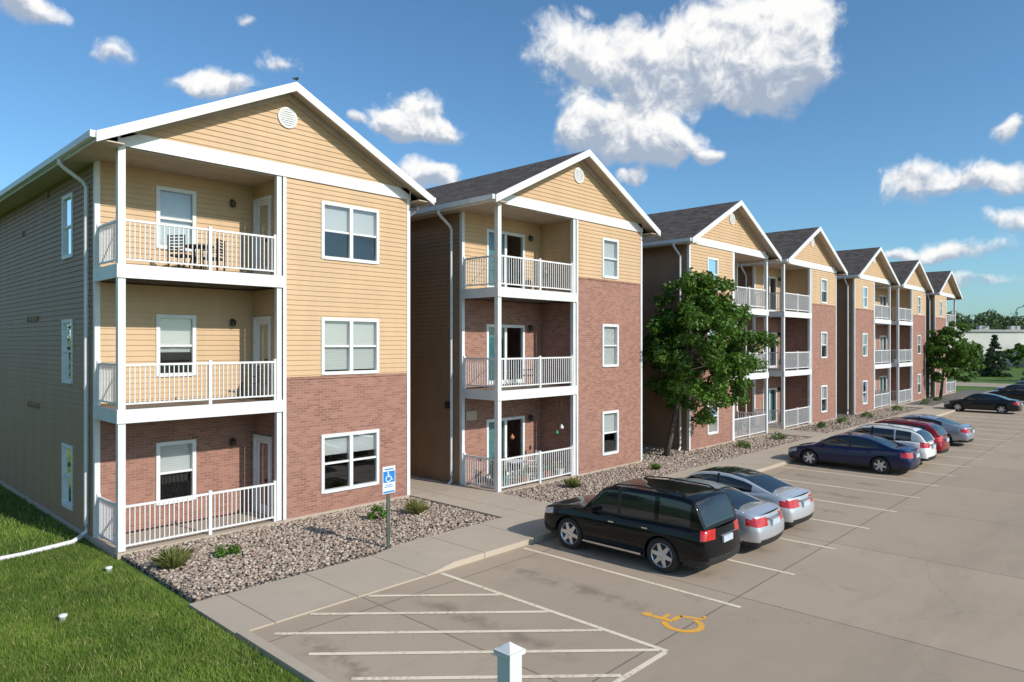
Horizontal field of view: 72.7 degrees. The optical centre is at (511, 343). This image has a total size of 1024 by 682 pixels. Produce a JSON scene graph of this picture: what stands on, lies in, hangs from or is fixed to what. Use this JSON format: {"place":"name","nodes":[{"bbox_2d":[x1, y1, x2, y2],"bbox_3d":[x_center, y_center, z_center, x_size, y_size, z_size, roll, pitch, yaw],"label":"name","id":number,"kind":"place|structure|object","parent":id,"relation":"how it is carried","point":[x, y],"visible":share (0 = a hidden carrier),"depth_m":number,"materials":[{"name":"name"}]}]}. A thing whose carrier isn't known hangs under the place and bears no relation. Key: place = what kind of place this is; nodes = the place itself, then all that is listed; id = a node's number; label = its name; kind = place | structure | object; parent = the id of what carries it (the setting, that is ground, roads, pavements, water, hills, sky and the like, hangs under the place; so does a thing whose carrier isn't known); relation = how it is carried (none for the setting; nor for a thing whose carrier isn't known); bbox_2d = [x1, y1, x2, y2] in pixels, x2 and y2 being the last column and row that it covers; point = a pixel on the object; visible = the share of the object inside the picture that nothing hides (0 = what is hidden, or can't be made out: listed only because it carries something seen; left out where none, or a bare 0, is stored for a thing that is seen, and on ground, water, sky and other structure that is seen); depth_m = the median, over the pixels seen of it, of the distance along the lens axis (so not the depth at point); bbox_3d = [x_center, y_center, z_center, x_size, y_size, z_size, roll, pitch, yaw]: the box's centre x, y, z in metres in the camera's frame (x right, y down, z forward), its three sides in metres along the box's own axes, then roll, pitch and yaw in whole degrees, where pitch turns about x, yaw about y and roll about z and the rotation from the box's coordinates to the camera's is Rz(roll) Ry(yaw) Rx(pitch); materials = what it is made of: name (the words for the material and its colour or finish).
{"place":"outdoors","nodes":[
{"label":"outdoors","id":0,"kind":"place"},
{"bbox_2d":[0,483,312,681],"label":"grass","id":1,"kind":"structure","parent":0,"point":[88,571],"depth_m":10.68,"materials":[{"name":"green plant"}]},
{"bbox_2d":[0,535,82,560],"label":"drain pipe","id":2,"kind":"object","parent":1,"relation":"on","point":[67,543],"visible":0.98,"depth_m":14.50,"materials":[{"name":"white plastic"}]},
{"bbox_2d":[0,367,1023,681],"bbox_3d":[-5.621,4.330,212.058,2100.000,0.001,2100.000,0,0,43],"label":"ground","id":3,"kind":"structure","parent":0,"point":[1016,373],"depth_m":11.34,"materials":[{"name":"green plant"}]},
{"bbox_2d":[58,613,67,621],"bbox_3d":[-7.007,4.270,10.849,0.130,0.120,0.127,0,0,43],"label":"cleanout cap","id":4,"kind":"object","parent":3,"relation":"on","point":[62,616],"visible":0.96,"depth_m":10.81,"materials":[{"name":"white plastic"}]},
{"bbox_2d":[105,566,112,572],"bbox_3d":[-7.635,4.270,13.167,0.130,0.120,0.127,0,0,43],"label":"cleanout cap","id":5,"kind":"object","parent":3,"relation":"on","point":[108,568],"visible":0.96,"depth_m":13.12,"materials":[{"name":"white plastic"}]},
{"bbox_2d":[0,100,406,535],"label":"siding walls","id":6,"kind":"structure","parent":3,"relation":"on","point":[41,279],"depth_m":17.16,"materials":[{"name":"beige plastic"}]},
{"bbox_2d":[0,82,435,559],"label":"trim","id":7,"kind":"structure","parent":3,"relation":"on","point":[349,344],"depth_m":16.39,"materials":[{"name":"plastic"}]},
{"bbox_2d":[21,192,272,481],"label":"fixtures and decks","id":8,"kind":"object","parent":7,"relation":"attached to","point":[160,282],"visible":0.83,"depth_m":16.09,"materials":[{"name":"beige plastic"}]},
{"bbox_2d":[167,234,194,268],"bbox_3d":[-7.404,-2.014,15.575,0.416,0.808,0.408,0,0,7],"label":"patio chair","id":9,"kind":"object","parent":8,"relation":"on","point":[180,256],"visible":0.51,"depth_m":15.39,"materials":[{"name":"brown metal"}]},
{"bbox_2d":[185,244,213,269],"bbox_3d":[-7.089,-1.914,15.777,0.612,0.616,0.612,0,0,43],"label":"patio table","id":10,"kind":"object","parent":8,"relation":"on","point":[199,246],"visible":0.55,"depth_m":15.76,"materials":[{"name":"brown metal"}]},
{"bbox_2d":[200,238,224,270],"bbox_3d":[-6.940,-2.014,16.134,0.408,0.808,0.417,0,0,1],"label":"patio chair","id":11,"kind":"object","parent":8,"relation":"on","point":[216,257],"visible":0.64,"depth_m":15.93,"materials":[{"name":"brown metal"}]},
{"bbox_2d":[240,366,261,399],"bbox_3d":[-6.287,0.936,16.762,0.408,0.808,0.416,0,0,-33],"label":"patio chair","id":12,"kind":"object","parent":8,"relation":"on","point":[250,384],"visible":0.59,"depth_m":16.72,"materials":[{"name":"brown"}]},
{"bbox_2d":[65,198,267,504],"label":"window panes","id":13,"kind":"object","parent":7,"relation":"attached to","point":[263,355],"visible":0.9,"depth_m":17.20,"materials":[{"name":"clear glass"}]},
{"bbox_2d":[96,219,276,546],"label":"balcony railings","id":14,"kind":"object","parent":7,"relation":"on","point":[105,382],"visible":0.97,"depth_m":15.03,"materials":[{"name":"white metal"}]},
{"bbox_2d":[106,137,418,200],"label":"shingle roof","id":15,"kind":"structure","parent":7,"relation":"on","point":[413,198],"depth_m":19.50,"materials":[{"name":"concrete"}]},
{"bbox_2d":[100,373,406,537],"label":"brick walls","id":16,"kind":"structure","parent":3,"relation":"on","point":[317,407],"depth_m":17.10,"materials":[{"name":"red brick"}]},
{"bbox_2d":[494,642,525,681],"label":"white post","id":17,"kind":"object","parent":3,"relation":"on","point":[509,661],"visible":1,"depth_m":5.17,"materials":[{"name":"white plastic"}]},
{"bbox_2d":[410,162,640,483],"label":"siding walls","id":18,"kind":"structure","parent":3,"relation":"on","point":[429,344],"depth_m":21.93,"materials":[{"name":"beige plastic"}]},
{"bbox_2d":[410,149,660,493],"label":"trim","id":19,"kind":"structure","parent":3,"relation":"on","point":[505,341],"depth_m":21.93,"materials":[{"name":"plastic"}]},
{"bbox_2d":[490,458,505,484],"bbox_3d":[-0.426,3.806,20.966,0.416,0.808,0.408,0,0,-10],"label":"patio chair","id":20,"kind":"object","parent":19,"relation":"on","point":[502,463],"visible":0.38,"depth_m":20.80,"materials":[{"name":"white plastic"}]},
{"bbox_2d":[501,466,510,484],"bbox_3d":[-0.227,3.925,20.796,0.436,0.570,0.349,0,0,-8],"label":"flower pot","id":21,"kind":"object","parent":19,"relation":"on","point":[508,476],"visible":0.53,"depth_m":20.71,"materials":[{"name":"green ceramic"}]},
{"bbox_2d":[445,235,567,420],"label":"fixtures and decks","id":22,"kind":"object","parent":19,"relation":"attached to","point":[447,404],"visible":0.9,"depth_m":21.55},
{"bbox_2d":[522,361,536,386],"bbox_3d":[0.555,0.946,21.854,0.408,0.808,0.416,0,0,12],"label":"patio chair","id":23,"kind":"object","parent":22,"relation":"on","point":[532,374],"visible":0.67,"depth_m":21.96,"materials":[{"name":"white plastic"}]},
{"bbox_2d":[507,459,525,481],"bbox_3d":[0.125,3.906,21.422,0.612,0.616,0.612,0,0,43],"label":"patio table","id":24,"kind":"object","parent":19,"relation":"on","point":[508,461],"visible":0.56,"depth_m":21.29,"materials":[{"name":"white plastic"}]},
{"bbox_2d":[463,255,572,487],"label":"balcony railings","id":25,"kind":"object","parent":19,"relation":"on","point":[539,384],"visible":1,"depth_m":20.71,"materials":[{"name":"white metal"}]},
{"bbox_2d":[521,469,528,483],"bbox_3d":[0.359,3.978,20.922,0.359,0.463,0.265,0,0,-27],"label":"flower pot","id":26,"kind":"object","parent":19,"relation":"on","point":[526,477],"visible":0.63,"depth_m":20.86,"materials":[{"name":"ceramic"}]},
{"bbox_2d":[519,464,530,480],"bbox_3d":[0.445,3.957,21.354,0.328,0.506,0.449,0,0,43],"label":"flower pot","id":27,"kind":"object","parent":19,"relation":"on","point":[527,471],"visible":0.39,"depth_m":21.27,"materials":[{"name":"white ceramic"}]},
{"bbox_2d":[410,150,646,233],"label":"shingle roof","id":28,"kind":"structure","parent":19,"relation":"on","point":[493,183],"depth_m":22.25,"materials":[{"name":"tile"}]},
{"bbox_2d":[525,450,537,472],"bbox_3d":[0.620,3.806,22.074,0.408,0.808,0.416,0,0,-10],"label":"patio chair","id":29,"kind":"object","parent":19,"relation":"on","point":[536,451],"visible":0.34,"depth_m":22.06,"materials":[{"name":"white plastic"}]},
{"bbox_2d":[532,461,545,480],"bbox_3d":[0.825,3.923,21.465,0.358,0.575,0.439,0,0,43],"label":"flower pot","id":30,"kind":"object","parent":19,"relation":"on","point":[542,472],"visible":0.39,"depth_m":21.39,"materials":[{"name":"white ceramic"}]},
{"bbox_2d":[541,464,551,476],"bbox_3d":[1.108,3.975,21.873,0.356,0.470,0.250,0,0,-9],"label":"flower pot","id":31,"kind":"object","parent":19,"relation":"on","point":[547,470],"visible":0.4,"depth_m":21.80,"materials":[{"name":"ceramic"}]},
{"bbox_2d":[555,461,565,476],"bbox_3d":[1.508,3.956,22.162,0.312,0.508,0.425,0,0,43],"label":"flower pot","id":32,"kind":"object","parent":19,"relation":"on","point":[559,468],"visible":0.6,"depth_m":22.11,"materials":[{"name":"white ceramic"}]},
{"bbox_2d":[465,276,640,484],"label":"brick walls","id":33,"kind":"structure","parent":3,"relation":"on","point":[601,389],"depth_m":22.94,"materials":[{"name":"red brick"}]},
{"bbox_2d":[466,410,476,420],"bbox_3d":[-1.226,2.160,20.960,0.025,0.280,0.430,0,0,43],"label":"address plaque","id":34,"kind":"object","parent":33,"relation":"attached to","point":[471,415],"visible":1,"depth_m":20.95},
{"bbox_2d":[122,390,987,602],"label":"gravel bed","id":35,"kind":"object","parent":3,"relation":"on","point":[945,398],"visible":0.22,"depth_m":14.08,"materials":[{"name":"gravel"}]},
{"bbox_2d":[149,546,197,569],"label":"ornamental grass","id":36,"kind":"object","parent":35,"relation":"on","point":[174,558],"depth_m":13.10,"materials":[{"name":"green plant"}]},
{"bbox_2d":[213,544,241,557],"bbox_3d":[-5.715,4.157,13.973,0.435,0.274,0.552,0,0,43],"label":"green shrub","id":37,"kind":"object","parent":35,"relation":"on","point":[219,552],"visible":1,"depth_m":13.91,"materials":[{"name":"green plant"}]},
{"bbox_2d":[367,505,385,520],"bbox_3d":[-3.228,4.077,16.785,0.513,0.425,0.348,0,0,11],"label":"green shrub","id":38,"kind":"object","parent":35,"relation":"on","point":[377,508],"visible":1,"depth_m":16.73,"materials":[{"name":"green plant"}]},
{"bbox_2d":[382,465,394,548],"bbox_3d":[-2.566,3.435,14.451,0.051,1.790,0.320,0,0,43],"label":"disabled parking sign","id":39,"kind":"object","parent":35,"relation":"on","point":[388,480],"visible":0.93,"depth_m":14.44,"materials":[{"name":"metal"}]},
{"bbox_2d":[404,498,431,514],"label":"ornamental grass","id":40,"kind":"object","parent":35,"relation":"on","point":[413,507],"depth_m":17.27,"materials":[{"name":"green plant"}]},
{"bbox_2d":[560,477,585,487],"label":"ornamental grass","id":41,"kind":"object","parent":35,"relation":"on","point":[571,483],"depth_m":20.45,"materials":[{"name":"green plant"}]},
{"bbox_2d":[648,463,663,469],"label":"ornamental grass","id":42,"kind":"object","parent":35,"relation":"on","point":[655,466],"depth_m":23.34,"materials":[{"name":"green plant"}]},
{"bbox_2d":[642,267,779,455],"bbox_3d":[6.909,0.701,26.528,5.906,7.278,5.128,0,0,43],"label":"shade tree","id":43,"kind":"object","parent":35,"relation":"on","point":[704,309],"visible":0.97,"depth_m":25.70,"materials":[{"name":"green plant"}]},
{"bbox_2d":[735,440,750,448],"bbox_3d":[9.424,4.101,28.331,0.642,0.435,0.705,0,0,15],"label":"green shrub","id":44,"kind":"object","parent":35,"relation":"on","point":[746,445],"visible":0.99,"depth_m":28.24,"materials":[{"name":"green plant"}]},
{"bbox_2d":[770,431,785,439],"bbox_3d":[11.847,4.093,30.960,0.718,0.451,0.674,0,0,6],"label":"green shrub","id":45,"kind":"object","parent":35,"relation":"on","point":[779,435],"visible":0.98,"depth_m":30.84,"materials":[{"name":"green plant"}]},
{"bbox_2d":[816,421,826,427],"bbox_3d":[15.529,4.077,34.909,0.562,0.476,0.701,0,0,43],"label":"green shrub","id":46,"kind":"object","parent":35,"relation":"on","point":[820,424],"visible":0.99,"depth_m":34.80,"materials":[{"name":"green plant"}]},
{"bbox_2d":[837,416,848,423],"bbox_3d":[17.603,4.081,37.021,0.695,0.466,0.590,0,0,43],"label":"green shrub","id":47,"kind":"object","parent":35,"relation":"on","point":[840,419],"visible":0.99,"depth_m":36.96,"materials":[{"name":"green plant"}]},
{"bbox_2d":[861,411,873,417],"bbox_3d":[20.372,4.073,39.954,0.732,0.472,0.631,0,0,43],"label":"green shrub","id":48,"kind":"object","parent":35,"relation":"on","point":[866,413],"visible":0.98,"depth_m":39.92,"materials":[{"name":"green plant"}]},
{"bbox_2d":[891,405,902,410],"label":"green shrub","id":49,"kind":"object","parent":35,"relation":"on","point":[895,407],"visible":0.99,"depth_m":44.23,"materials":[{"name":"green plant"}]},
{"bbox_2d":[920,398,930,403],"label":"green shrub","id":50,"kind":"object","parent":35,"relation":"on","point":[926,400],"visible":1,"depth_m":49.29,"materials":[{"name":"green plant"}]},
{"bbox_2d":[925,321,986,398],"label":"shade tree","id":51,"kind":"object","parent":35,"relation":"on","point":[956,355],"visible":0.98,"depth_m":53.30,"materials":[{"name":"green plant"}]},
{"bbox_2d":[642,212,763,449],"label":"siding walls","id":52,"kind":"structure","parent":3,"relation":"on","point":[660,266],"depth_m":28.62,"materials":[{"name":"beige plastic"}]},
{"bbox_2d":[642,200,781,450],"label":"trim","id":53,"kind":"structure","parent":3,"relation":"on","point":[746,218],"depth_m":30.41,"materials":[{"name":"wood"}]},
{"bbox_2d":[642,201,770,262],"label":"shingle roof","id":54,"kind":"structure","parent":53,"relation":"on","point":[684,223],"depth_m":29.50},
{"bbox_2d":[709,259,715,431],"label":"window panes","id":55,"kind":"object","parent":53,"relation":"attached to","point":[712,268],"visible":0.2,"depth_m":28.98,"materials":[{"name":"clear glass"}]},
{"bbox_2d":[744,422,750,433],"bbox_3d":[10.997,3.922,32.345,0.402,0.576,0.346,0,0,-4],"label":"flower pot","id":56,"kind":"object","parent":53,"relation":"on","point":[747,428],"visible":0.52,"depth_m":32.28,"materials":[{"name":"ceramic"}]},
{"bbox_2d":[735,286,765,437],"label":"balcony railings","id":57,"kind":"object","parent":53,"relation":"on","point":[753,297],"visible":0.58,"depth_m":31.93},
{"bbox_2d":[691,292,735,449],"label":"brick walls","id":58,"kind":"structure","parent":3,"relation":"on","point":[700,437],"depth_m":28.92,"materials":[{"name":"red brick"}]},
{"bbox_2d":[738,237,835,424],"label":"siding walls","id":59,"kind":"structure","parent":3,"relation":"on","point":[796,281],"depth_m":37.26,"materials":[{"name":"beige plastic"}]},
{"bbox_2d":[738,227,847,429],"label":"trim","id":60,"kind":"structure","parent":3,"relation":"on","point":[821,238],"depth_m":36.70,"materials":[{"name":"plastic"}]},
{"bbox_2d":[755,292,808,426],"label":"balcony railings","id":61,"kind":"object","parent":60,"relation":"on","point":[806,359],"visible":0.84,"depth_m":35.31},
{"bbox_2d":[762,278,804,390],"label":"fixtures and decks","id":62,"kind":"object","parent":60,"relation":"attached to","point":[779,388],"visible":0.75,"depth_m":36.73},
{"bbox_2d":[765,227,838,273],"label":"shingle roof","id":63,"kind":"structure","parent":60,"relation":"on","point":[787,244],"depth_m":36.19,"materials":[{"name":"concrete"}]},
{"bbox_2d":[755,303,835,424],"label":"brick walls","id":64,"kind":"structure","parent":3,"relation":"on","point":[796,339],"depth_m":37.43,"materials":[{"name":"red brick"}]},
{"bbox_2d":[837,258,888,413],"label":"siding walls","id":65,"kind":"structure","parent":3,"relation":"on","point":[875,269],"depth_m":42.30,"materials":[{"name":"beige plastic"}]},
{"bbox_2d":[855,308,873,412],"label":"brick walls","id":66,"kind":"structure","parent":3,"relation":"on","point":[863,324],"depth_m":42.95,"materials":[{"name":"red brick"}]},
{"bbox_2d":[837,247,899,414],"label":"trim","id":67,"kind":"structure","parent":3,"relation":"on","point":[880,256],"depth_m":44.52,"materials":[{"name":"wood"}]},
{"bbox_2d":[836,247,891,284],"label":"shingle roof","id":68,"kind":"structure","parent":67,"relation":"on","point":[854,261],"depth_m":43.69,"materials":[{"name":"concrete"}]},
{"bbox_2d":[863,288,865,402],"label":"window panes","id":69,"kind":"object","parent":67,"relation":"attached to","point":[864,347],"visible":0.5,"depth_m":43.32,"materials":[{"name":"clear glass"}]},
{"bbox_2d":[875,305,888,407],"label":"balcony railings","id":70,"kind":"object","parent":67,"relation":"on","point":[881,357],"visible":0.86,"depth_m":46.04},
{"bbox_2d":[876,315,924,400],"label":"brick walls","id":71,"kind":"structure","parent":3,"relation":"on","point":[904,343],"depth_m":51.79,"materials":[{"name":"red brick"}]},
{"bbox_2d":[876,270,924,391],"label":"siding walls","id":72,"kind":"structure","parent":3,"relation":"on","point":[904,295],"depth_m":51.78,"materials":[{"name":"beige plastic"}]},
{"bbox_2d":[875,260,933,403],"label":"trim","id":73,"kind":"structure","parent":72,"relation":"attached to","point":[922,275],"depth_m":51.06,"materials":[{"name":"wood"}]},
{"bbox_2d":[875,308,910,402],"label":"balcony railings","id":74,"kind":"object","parent":73,"relation":"on","point":[904,356],"visible":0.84,"depth_m":49.86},
{"bbox_2d":[889,260,926,292],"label":"shingle roof","id":75,"kind":"structure","parent":73,"relation":"on","point":[902,270],"depth_m":50.40,"materials":[{"name":"concrete"}]},
{"bbox_2d":[926,281,954,395],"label":"siding walls","id":76,"kind":"structure","parent":3,"relation":"on","point":[947,288],"depth_m":56.41,"materials":[{"name":"beige plastic"}]},
{"bbox_2d":[935,317,945,395],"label":"brick walls","id":77,"kind":"structure","parent":3,"relation":"on","point":[940,323],"depth_m":57.20,"materials":[{"name":"red brick"}]},
{"bbox_2d":[926,270,962,397],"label":"trim","id":78,"kind":"structure","parent":3,"relation":"on","point":[951,279],"depth_m":58.58,"materials":[{"name":"wood"}]},
{"bbox_2d":[925,271,950,292],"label":"shingle roof","id":79,"kind":"structure","parent":78,"relation":"on","point":[937,279],"depth_m":57.80,"materials":[{"name":"concrete"}]},
{"bbox_2d":[946,314,954,392],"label":"balcony railings","id":80,"kind":"object","parent":78,"relation":"on","point":[949,384],"visible":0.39,"depth_m":60.00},
{"bbox_2d":[969,347,987,370],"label":"spruce tree","id":81,"kind":"object","parent":3,"relation":"on","point":[981,353],"visible":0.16,"depth_m":111.54,"materials":[{"name":"green plant"}]},
{"bbox_2d":[946,308,1023,329],"bbox_3d":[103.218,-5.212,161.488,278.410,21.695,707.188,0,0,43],"label":"distant trees","id":82,"kind":"object","parent":3,"relation":"on","point":[995,322],"visible":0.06,"depth_m":233.48,"materials":[{"name":"green plant"}]},
{"bbox_2d":[949,326,1023,366],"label":"warehouse building","id":83,"kind":"structure","parent":3,"relation":"on","point":[1010,337],"depth_m":131.18,"materials":[{"name":"beige metal"}]},
{"bbox_2d":[977,334,1012,376],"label":"spruce tree","id":84,"kind":"object","parent":3,"relation":"on","point":[994,362],"visible":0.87,"depth_m":91.59,"materials":[{"name":"green plant"}]},
{"bbox_2d":[1004,343,1023,367],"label":"tree","id":85,"kind":"object","parent":3,"relation":"on","point":[1019,348],"visible":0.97,"depth_m":124.34,"materials":[{"name":"green plant"}]},
{"bbox_2d":[1015,305,1023,329],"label":"street lamp","id":86,"kind":"object","parent":3,"relation":"on","point":[1016,317],"visible":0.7,"depth_m":139.90,"materials":[{"name":"grey metal"}]},
{"bbox_2d":[0,0,1023,326],"label":"sky","id":87,"kind":"structure","parent":0,"point":[895,126],"materials":[{"name":"blue"}]},
{"bbox_2d":[537,268,549,290],"bbox_3d":[1.026,-2.034,22.509,0.459,0.852,0.453,0,0,21],"label":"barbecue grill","id":88,"kind":"object","parent":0,"point":[542,272],"visible":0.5,"depth_m":22.36,"materials":[{"name":"silver metal"}]},
{"bbox_2d":[189,390,992,636],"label":"sidewalk","id":89,"kind":"structure","parent":0,"point":[518,522],"depth_m":13.98,"materials":[{"name":"concrete"}]},
{"bbox_2d":[251,401,1023,681],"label":"parking lot","id":90,"kind":"structure","parent":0,"point":[927,585],"depth_m":11.52,"materials":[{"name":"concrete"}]},
{"bbox_2d":[236,629,332,681],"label":"kerb","id":91,"kind":"structure","parent":90,"relation":"on","point":[292,665],"depth_m":9.42,"materials":[{"name":"concrete"}]},
{"bbox_2d":[544,476,739,572],"bbox_3d":[2.574,3.535,14.331,4.022,1.530,1.799,0,0,43],"label":"parked suv","id":92,"kind":"object","parent":90,"relation":"on","point":[664,526],"visible":1,"depth_m":13.36,"materials":[{"name":"black metal"}]},
{"bbox_2d":[273,410,1021,681],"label":"parking line","id":93,"kind":"object","parent":90,"relation":"on","point":[639,667],"visible":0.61,"depth_m":10.38,"materials":[{"name":"white paint"}]},
{"bbox_2d":[642,612,705,632],"bbox_3d":[2.518,4.296,10.726,0.997,0.001,0.709,0,0,10],"label":"wheelchair symbol marking","id":94,"kind":"object","parent":90,"relation":"on","point":[701,626],"visible":1,"depth_m":10.80,"materials":[{"name":"yellow paint"}]},
{"bbox_2d":[673,478,783,546],"bbox_3d":[3.971,3.698,15.804,4.104,1.204,1.716,0,0,42],"label":"parked sedan","id":95,"kind":"object","parent":90,"relation":"on","point":[761,522],"visible":0.26,"depth_m":14.39,"materials":[{"name":"silver metal"}]},
{"bbox_2d":[666,466,813,525],"bbox_3d":[5.342,3.698,17.467,4.104,1.204,1.716,0,0,44],"label":"sedan","id":96,"kind":"object","parent":90,"relation":"on","point":[795,503],"visible":0.46,"depth_m":16.40,"materials":[{"name":"silver metal"}]},
{"bbox_2d":[788,432,920,473],"bbox_3d":[11.867,3.698,24.275,4.104,1.204,1.716,0,0,43],"label":"parked sedan","id":97,"kind":"object","parent":90,"relation":"on","point":[879,454],"visible":1,"depth_m":23.53,"materials":[{"name":"blue metal"}]},
{"bbox_2d":[820,422,936,462],"bbox_3d":[13.469,3.605,25.747,3.817,1.389,1.731,0,0,43],"label":"parked crossover","id":98,"kind":"object","parent":90,"relation":"on","point":[922,440],"visible":0.38,"depth_m":24.64,"materials":[{"name":"white metal"}]},
{"bbox_2d":[847,417,949,453],"bbox_3d":[14.981,3.605,27.414,3.817,1.389,1.731,0,0,43],"label":"car","id":99,"kind":"object","parent":90,"relation":"on","point":[938,433],"visible":0.24,"depth_m":26.21,"materials":[{"name":"red metal"}]},
{"bbox_2d":[901,414,974,442],"bbox_3d":[17.936,3.698,30.675,4.104,1.204,1.716,0,0,43],"label":"parked sedan","id":100,"kind":"object","parent":90,"relation":"on","point":[959,432],"visible":0.42,"depth_m":29.29,"materials":[{"name":"silver metal"}]},
{"bbox_2d":[944,393,1022,413],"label":"parked sedan","id":101,"kind":"object","parent":90,"relation":"on","point":[999,404],"visible":1,"depth_m":43.32,"materials":[{"name":"black metal"}]},
{"bbox_2d":[987,383,1023,400],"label":"parked sedan","id":102,"kind":"object","parent":90,"relation":"on","point":[1014,391],"visible":0.73,"depth_m":50.72,"materials":[{"name":"blue metal"}]},
{"bbox_2d":[993,380,1023,390],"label":"parked suv","id":103,"kind":"object","parent":90,"relation":"on","point":[999,388],"visible":0.23,"depth_m":54.03,"materials":[{"name":"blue metal"}]},
{"bbox_2d":[946,382,1010,386],"bbox_3d":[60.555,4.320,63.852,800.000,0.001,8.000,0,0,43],"label":"road","id":104,"kind":"structure","parent":0,"point":[981,384],"depth_m":74.08,"materials":[{"name":"grey asphalt"}]}
]}

